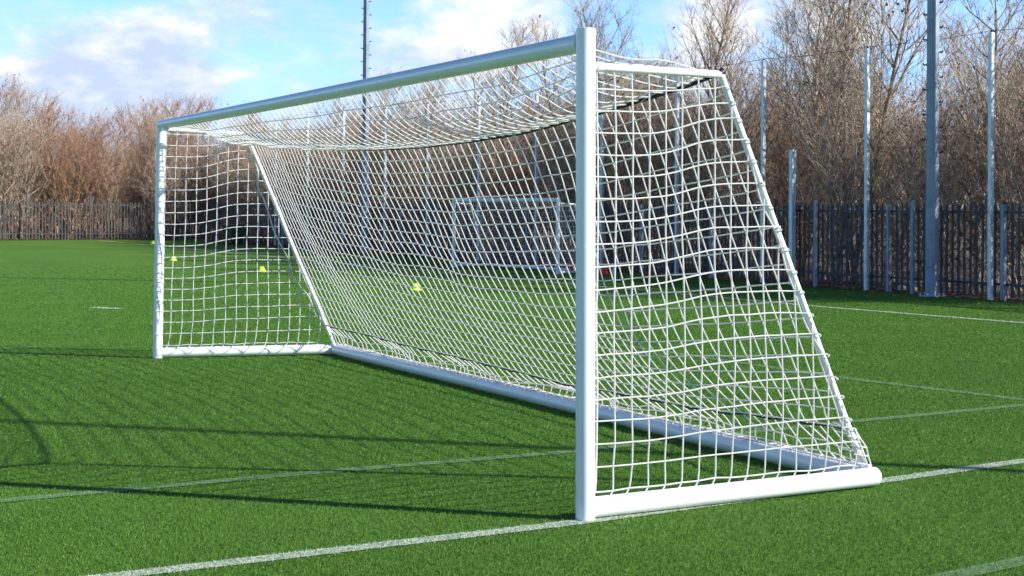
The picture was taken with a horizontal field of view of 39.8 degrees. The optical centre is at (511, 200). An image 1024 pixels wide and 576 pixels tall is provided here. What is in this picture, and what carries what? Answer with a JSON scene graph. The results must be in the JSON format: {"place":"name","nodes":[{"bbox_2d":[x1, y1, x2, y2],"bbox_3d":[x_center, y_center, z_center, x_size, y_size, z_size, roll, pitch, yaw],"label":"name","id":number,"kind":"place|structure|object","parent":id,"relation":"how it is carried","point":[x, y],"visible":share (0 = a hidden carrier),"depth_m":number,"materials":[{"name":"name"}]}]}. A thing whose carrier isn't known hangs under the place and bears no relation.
{"place":"outdoors","nodes":[
{"label":"outdoors","id":0,"kind":"place"},
{"bbox_2d":[1,221,185,239],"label":"woodland floor","id":1,"kind":"structure","parent":0,"point":[133,238],"depth_m":66.07,"materials":[{"name":"brown plant"}]},
{"bbox_2d":[0,130,23,210],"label":"bare tree","id":2,"kind":"object","parent":1,"relation":"on","point":[5,173],"visible":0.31,"depth_m":63.64,"materials":[{"name":"brown plant"}]},
{"bbox_2d":[26,191,27,239],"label":"fence post","id":3,"kind":"object","parent":1,"relation":"on","point":[26,212],"visible":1,"depth_m":61.15,"materials":[{"name":"grey metal"}]},
{"bbox_2d":[20,93,96,238],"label":"bare tree","id":4,"kind":"object","parent":1,"relation":"on","point":[51,170],"visible":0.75,"depth_m":63.82,"materials":[{"name":"brown plant"}]},
{"bbox_2d":[89,192,90,239],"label":"fence post","id":5,"kind":"object","parent":1,"relation":"on","point":[90,220],"visible":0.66,"depth_m":62.45,"materials":[{"name":"grey metal"}]},
{"bbox_2d":[0,201,190,239],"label":"palisade fence","id":6,"kind":"object","parent":1,"relation":"on","point":[130,205],"visible":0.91,"depth_m":62.54,"materials":[{"name":"grey metal"}]},
{"bbox_2d":[81,117,141,237],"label":"bare tree","id":7,"kind":"object","parent":1,"relation":"on","point":[117,144],"visible":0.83,"depth_m":65.14,"materials":[{"name":"brown plant"}]},
{"bbox_2d":[0,190,233,239],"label":"undergrowth","id":8,"kind":"object","parent":1,"relation":"on","point":[198,231],"visible":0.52,"depth_m":64.44,"materials":[{"name":"brown plant"}]},
{"bbox_2d":[150,193,151,239],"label":"fence post","id":9,"kind":"object","parent":1,"relation":"on","point":[151,220],"visible":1,"depth_m":63.76,"materials":[{"name":"grey metal"}]},
{"bbox_2d":[0,68,353,238],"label":"woodland","id":10,"kind":"object","parent":1,"relation":"on","point":[20,156],"visible":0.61,"depth_m":66.11,"materials":[{"name":"brown plant"}]},
{"bbox_2d":[0,208,1023,575],"bbox_3d":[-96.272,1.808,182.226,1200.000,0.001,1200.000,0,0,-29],"label":"turf ground","id":11,"kind":"structure","parent":0,"point":[74,254],"depth_m":9.71,"materials":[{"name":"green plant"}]},
{"bbox_2d":[0,346,38,348],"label":"faint pitch line","id":12,"kind":"object","parent":11,"relation":"on","point":[17,347],"visible":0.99,"depth_m":15.39,"materials":[{"name":"white paint"}]},
{"bbox_2d":[90,307,123,308],"bbox_3d":[-6.100,1.616,21.360,0.655,0.017,0.218,0,0,26],"label":"white pitch mark","id":13,"kind":"object","parent":11,"relation":"on","point":[106,307],"visible":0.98,"depth_m":21.39,"materials":[{"name":"white paint"}]},
{"bbox_2d":[221,224,249,243],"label":"storage box","id":14,"kind":"object","parent":11,"relation":"on","point":[241,232],"visible":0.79,"depth_m":56.69,"materials":[{"name":"green plastic"}]},
{"bbox_2d":[258,266,265,270],"bbox_3d":[-5.917,1.614,33.375,0.250,0.125,0.250,0,0,4],"label":"marker cone","id":15,"kind":"object","parent":11,"relation":"on","point":[261,268],"visible":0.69,"depth_m":33.31,"materials":[{"name":"plastic"}]},
{"bbox_2d":[358,0,371,252],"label":"floodlight mast","id":16,"kind":"object","parent":11,"relation":"on","point":[366,41],"visible":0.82,"depth_m":47.42,"materials":[{"name":"metal"}]},
{"bbox_2d":[408,283,420,290],"bbox_3d":[-1.811,1.607,26.412,0.250,0.125,0.250,0,0,-29],"label":"marker cone","id":17,"kind":"object","parent":11,"relation":"on","point":[416,285],"visible":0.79,"depth_m":26.35,"materials":[{"name":"plastic"}]},
{"bbox_2d":[476,96,480,260],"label":"netting post","id":18,"kind":"object","parent":11,"relation":"on","point":[478,172],"visible":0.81,"depth_m":40.96,"materials":[{"name":"metal"}]},
{"bbox_2d":[0,403,1023,501],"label":"faint pitch line","id":19,"kind":"object","parent":11,"relation":"on","point":[172,484],"visible":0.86,"depth_m":8.51,"materials":[{"name":"white paint"}]},
{"bbox_2d":[452,198,575,273],"bbox_3d":[0.204,0.831,35.172,1.140,1.789,4.538,1,0,-35],"label":"goal","id":20,"kind":"object","parent":11,"relation":"on","point":[558,240],"visible":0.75,"depth_m":35.25,"materials":[{"name":"metal"}]},
{"bbox_2d":[153,27,881,520],"bbox_3d":[-0.788,0.378,11.206,2.073,2.470,8.503,0,0,-29],"label":"football goal","id":21,"kind":"object","parent":11,"relation":"on","point":[835,473],"visible":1,"depth_m":8.66,"materials":[{"name":"white plastic"}]},
{"bbox_2d":[88,458,1023,575],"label":"white pitch line","id":22,"kind":"object","parent":11,"relation":"on","point":[216,564],"visible":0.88,"depth_m":6.65,"materials":[{"name":"white paint"}]},
{"bbox_2d":[99,240,1023,322],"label":"white pitch line","id":23,"kind":"object","parent":11,"relation":"on","point":[642,290],"visible":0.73,"depth_m":25.04,"materials":[{"name":"white paint"}]},
{"bbox_2d":[568,260,574,269],"bbox_3d":[1.433,1.573,33.925,0.240,0.300,0.240,0,0,-29],"label":"training cone","id":24,"kind":"object","parent":11,"relation":"on","point":[571,268],"visible":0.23,"depth_m":33.86,"materials":[{"name":"red plastic"}]},
{"bbox_2d":[601,261,608,274],"bbox_3d":[2.184,1.574,33.164,0.240,0.300,0.240,0,0,-29],"label":"training cone","id":25,"kind":"object","parent":11,"relation":"on","point":[605,270],"visible":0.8,"depth_m":33.10,"materials":[{"name":"red plastic"}]},
{"bbox_2d":[433,316,1023,399],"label":"faint pitch line","id":26,"kind":"object","parent":11,"relation":"on","point":[882,382],"visible":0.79,"depth_m":13.74,"materials":[{"name":"white paint"}]},
{"bbox_2d":[918,0,945,296],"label":"floodlight mast","id":27,"kind":"object","parent":11,"relation":"on","point":[932,198],"visible":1,"depth_m":25.33,"materials":[{"name":"metal"}]},
{"bbox_2d":[926,243,931,266],"bbox_3d":[7.472,0.974,25.313,0.110,0.420,0.012,0,0,39],"label":"access door","id":28,"kind":"structure","parent":27,"relation":"in","point":[928,246],"depth_m":25.32,"materials":[{"name":"metal"}]},
{"bbox_2d":[925,554,1023,575],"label":"faint pitch line","id":29,"kind":"object","parent":11,"relation":"on","point":[977,568],"visible":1,"depth_m":6.17,"materials":[{"name":"white paint"}]},
{"bbox_2d":[0,0,1023,209],"label":"sky","id":30,"kind":"structure","parent":0,"point":[100,53],"materials":[{"name":"blue"}]},
{"bbox_2d":[5,214,1023,302],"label":"leaf litter ground","id":31,"kind":"structure","parent":0,"point":[1018,300],"depth_m":36.94,"materials":[{"name":"brown plant"}]},
{"bbox_2d":[274,119,276,244],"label":"netting post","id":32,"kind":"object","parent":31,"relation":"on","point":[275,213],"visible":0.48,"depth_m":55.76,"materials":[{"name":"metal"}]},
{"bbox_2d":[306,114,308,247],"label":"netting post","id":33,"kind":"object","parent":31,"relation":"on","point":[307,170],"visible":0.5,"depth_m":52.76,"materials":[{"name":"metal"}]},
{"bbox_2d":[282,28,1022,118],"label":"top wire","id":34,"kind":"object","parent":33,"relation":"attached to","point":[723,65],"visible":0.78,"depth_m":29.64,"materials":[{"name":"black metal"}]},
{"bbox_2d":[295,98,361,245],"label":"bare tree","id":35,"kind":"object","parent":31,"relation":"on","point":[333,120],"visible":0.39,"depth_m":55.34,"materials":[{"name":"brown plant"}]},
{"bbox_2d":[342,111,344,250],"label":"netting post","id":36,"kind":"object","parent":31,"relation":"on","point":[343,152],"visible":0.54,"depth_m":49.75,"materials":[{"name":"metal"}]},
{"bbox_2d":[329,63,416,246],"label":"bare tree","id":37,"kind":"object","parent":31,"relation":"on","point":[387,92],"visible":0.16,"depth_m":51.82,"materials":[{"name":"brown plant"}]},
{"bbox_2d":[383,108,386,252],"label":"netting post","id":38,"kind":"object","parent":31,"relation":"on","point":[384,193],"visible":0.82,"depth_m":46.67,"materials":[{"name":"metal"}]},
{"bbox_2d":[372,79,458,246],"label":"bare tree","id":39,"kind":"object","parent":31,"relation":"on","point":[433,104],"visible":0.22,"depth_m":49.15,"materials":[{"name":"brown plant"}]},
{"bbox_2d":[425,103,428,256],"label":"netting post","id":40,"kind":"object","parent":31,"relation":"on","point":[427,174],"visible":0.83,"depth_m":43.89,"materials":[{"name":"metal"}]},
{"bbox_2d":[407,45,512,253],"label":"bare tree","id":41,"kind":"object","parent":31,"relation":"on","point":[474,96],"visible":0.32,"depth_m":46.08,"materials":[{"name":"brown plant"}]},
{"bbox_2d":[439,14,543,257],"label":"bare tree","id":42,"kind":"object","parent":31,"relation":"on","point":[517,35],"visible":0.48,"depth_m":43.32,"materials":[{"name":"brown plant"}]},
{"bbox_2d":[534,90,538,264],"bbox_3d":[0.658,-0.629,38.104,0.075,4.740,0.075,0,0,-29],"label":"netting post","id":43,"kind":"object","parent":31,"relation":"on","point":[536,180],"visible":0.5,"depth_m":38.08,"materials":[{"name":"metal"}]},
{"bbox_2d":[490,2,645,237],"bbox_3d":[1.534,-1.916,39.764,4.343,7.307,4.265,1,0,-35],"label":"bare tree","id":44,"kind":"object","parent":31,"relation":"on","point":[541,79],"visible":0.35,"depth_m":39.86,"materials":[{"name":"brown plant"}]},
{"bbox_2d":[133,0,1023,288],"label":"woodland","id":45,"kind":"object","parent":31,"relation":"on","point":[911,178],"visible":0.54,"depth_m":34.24,"materials":[{"name":"brown plant"}]},
{"bbox_2d":[539,0,660,265],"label":"bare tree","id":46,"kind":"object","parent":31,"relation":"on","point":[599,32],"visible":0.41,"depth_m":37.39,"materials":[{"name":"brown plant"}]},
{"bbox_2d":[600,80,604,269],"bbox_3d":[2.247,-0.642,35.291,0.075,4.760,0.075,0,0,-29],"label":"netting post","id":47,"kind":"object","parent":31,"relation":"on","point":[601,190],"visible":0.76,"depth_m":35.26,"materials":[{"name":"metal"}]},
{"bbox_2d":[198,171,1023,297],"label":"undergrowth","id":48,"kind":"object","parent":31,"relation":"on","point":[921,262],"visible":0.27,"depth_m":32.21,"materials":[{"name":"brown plant"}]},
{"bbox_2d":[199,202,1023,300],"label":"palisade fence","id":49,"kind":"object","parent":31,"relation":"on","point":[1004,212],"visible":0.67,"depth_m":30.68,"materials":[{"name":"metal"}]},
{"bbox_2d":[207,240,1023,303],"bbox_3d":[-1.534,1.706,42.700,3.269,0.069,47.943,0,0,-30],"label":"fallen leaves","id":50,"kind":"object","parent":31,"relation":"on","point":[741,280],"visible":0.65,"depth_m":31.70,"materials":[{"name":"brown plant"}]},
{"bbox_2d":[674,76,679,275],"bbox_3d":[3.796,-0.645,32.548,0.075,4.760,0.075,0,0,-29],"label":"netting post","id":51,"kind":"object","parent":31,"relation":"on","point":[676,232],"visible":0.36,"depth_m":32.52,"materials":[{"name":"metal"}]},
{"bbox_2d":[613,0,759,270],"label":"bare tree","id":52,"kind":"object","parent":31,"relation":"on","point":[709,33],"visible":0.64,"depth_m":34.68,"materials":[{"name":"brown plant"}]},
{"bbox_2d":[760,58,765,282],"bbox_3d":[5.306,-0.638,29.875,0.075,4.740,0.075,0,0,-29],"label":"netting post","id":53,"kind":"object","parent":31,"relation":"on","point":[763,110],"visible":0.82,"depth_m":29.85,"materials":[{"name":"metal"}]},
{"bbox_2d":[788,149,796,284],"bbox_3d":[5.755,0.331,29.025,0.125,2.800,0.125,0,0,-29],"label":"gate post","id":54,"kind":"object","parent":31,"relation":"on","point":[792,206],"visible":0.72,"depth_m":28.98,"materials":[{"name":"metal"}]},
{"bbox_2d":[719,0,898,276],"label":"bare tree","id":55,"kind":"object","parent":31,"relation":"on","point":[827,30],"visible":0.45,"depth_m":32.21,"materials":[{"name":"brown plant"}]},
{"bbox_2d":[813,200,817,286],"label":"fence post","id":56,"kind":"object","parent":31,"relation":"on","point":[815,225],"visible":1,"depth_m":28.43,"materials":[{"name":"metal"}]},
{"bbox_2d":[741,0,977,282],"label":"bare tree","id":57,"kind":"object","parent":31,"relation":"on","point":[848,27],"visible":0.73,"depth_m":29.65,"materials":[{"name":"brown plant"}]},
{"bbox_2d":[864,46,869,290],"bbox_3d":[6.825,-0.621,27.184,0.075,4.700,0.075,0,0,-29],"label":"netting post","id":58,"kind":"object","parent":31,"relation":"on","point":[866,163],"visible":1,"depth_m":27.15,"materials":[{"name":"metal"}]},
{"bbox_2d":[910,200,914,293],"bbox_3d":[7.410,0.858,26.146,0.060,1.740,0.060,0,0,-29],"label":"fence post","id":59,"kind":"object","parent":31,"relation":"on","point":[912,256],"visible":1,"depth_m":26.13,"materials":[{"name":"metal"}]},
{"bbox_2d":[871,0,1023,290],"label":"bare tree","id":60,"kind":"object","parent":31,"relation":"on","point":[1013,5],"visible":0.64,"depth_m":26.85,"materials":[{"name":"brown plant"}]},
{"bbox_2d":[987,30,994,299],"bbox_3d":[8.316,-0.619,24.546,0.075,4.690,0.075,0,0,-29],"label":"netting post","id":61,"kind":"object","parent":31,"relation":"on","point":[990,236],"visible":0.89,"depth_m":24.52,"materials":[{"name":"metal"}]}
]}

